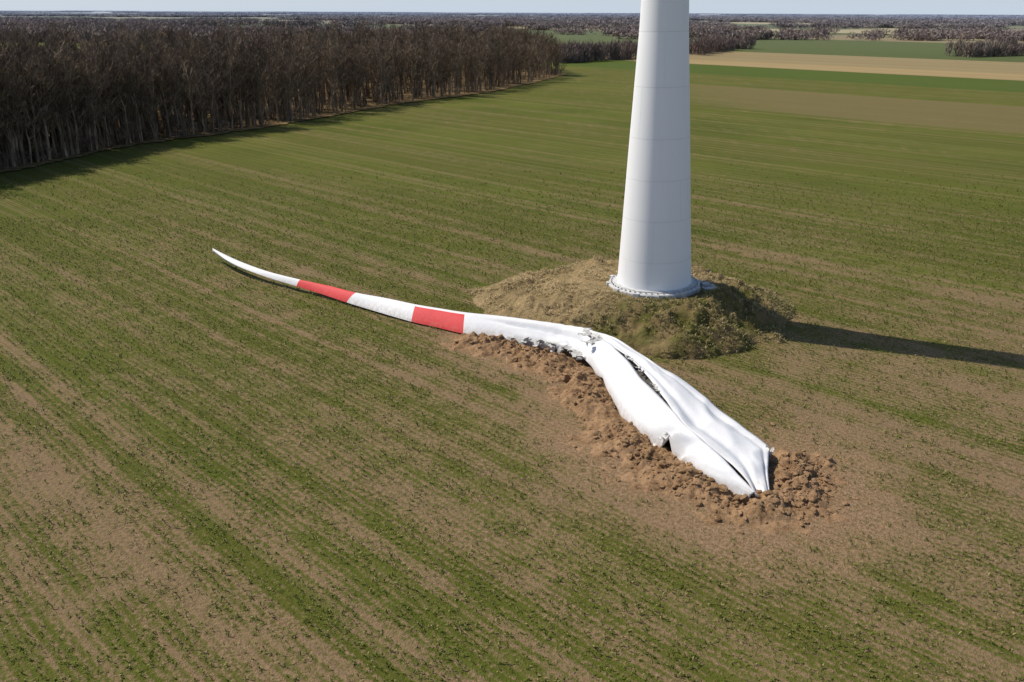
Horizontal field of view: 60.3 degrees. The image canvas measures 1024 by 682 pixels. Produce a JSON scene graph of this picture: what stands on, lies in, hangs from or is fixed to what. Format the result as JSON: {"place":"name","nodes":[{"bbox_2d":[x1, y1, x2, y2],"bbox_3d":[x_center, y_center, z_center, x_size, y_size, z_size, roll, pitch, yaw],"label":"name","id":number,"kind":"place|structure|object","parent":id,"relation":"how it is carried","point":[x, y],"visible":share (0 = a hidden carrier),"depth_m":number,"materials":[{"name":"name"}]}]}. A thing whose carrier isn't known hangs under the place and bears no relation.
{"place":"outdoors","nodes":[
{"label":"outdoors","id":0,"kind":"place"},
{"bbox_2d":[0,10,1023,681],"bbox_3d":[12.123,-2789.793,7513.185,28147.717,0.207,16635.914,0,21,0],"label":"field ground","id":1,"kind":"structure","parent":0,"point":[840,106],"depth_m":44.10,"materials":[{"name":"green plant"}]},
{"bbox_2d":[0,16,567,171],"label":"bare forest","id":2,"kind":"object","parent":1,"relation":"on","point":[61,100],"visible":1,"depth_m":142.89,"materials":[{"name":"brown plant"}]},
{"bbox_2d":[212,248,774,498],"bbox_3d":[-4.100,-1.236,53.081,7.509,2.207,48.538,-18,27,-39],"label":"broken turbine blade","id":3,"kind":"object","parent":1,"relation":"on","point":[659,406],"visible":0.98,"depth_m":42.16,"materials":[{"name":"white paint"}]},
{"bbox_2d":[0,161,1023,681],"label":"crop seedlings","id":4,"kind":"object","parent":1,"relation":"on","point":[460,491],"visible":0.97,"depth_m":42.72,"materials":[{"name":"green plant"}]},
{"bbox_2d":[465,255,795,359],"bbox_3d":[8.186,-3.554,57.894,27.940,2.875,24.970,0,21,0],"label":"grassy mound","id":5,"kind":"object","parent":1,"relation":"on","point":[727,316],"visible":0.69,"depth_m":52.87,"materials":[{"name":"green plant"}]},
{"bbox_2d":[606,0,716,299],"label":"wind turbine tower","id":6,"kind":"structure","parent":5,"relation":"on","point":[655,254],"depth_m":51.81,"materials":[{"name":"white metal"}]},
{"bbox_2d":[0,0,1023,14],"label":"sky","id":7,"kind":"structure","parent":0,"point":[978,7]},
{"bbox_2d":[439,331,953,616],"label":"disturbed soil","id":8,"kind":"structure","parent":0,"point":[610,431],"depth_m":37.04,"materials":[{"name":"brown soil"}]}
]}

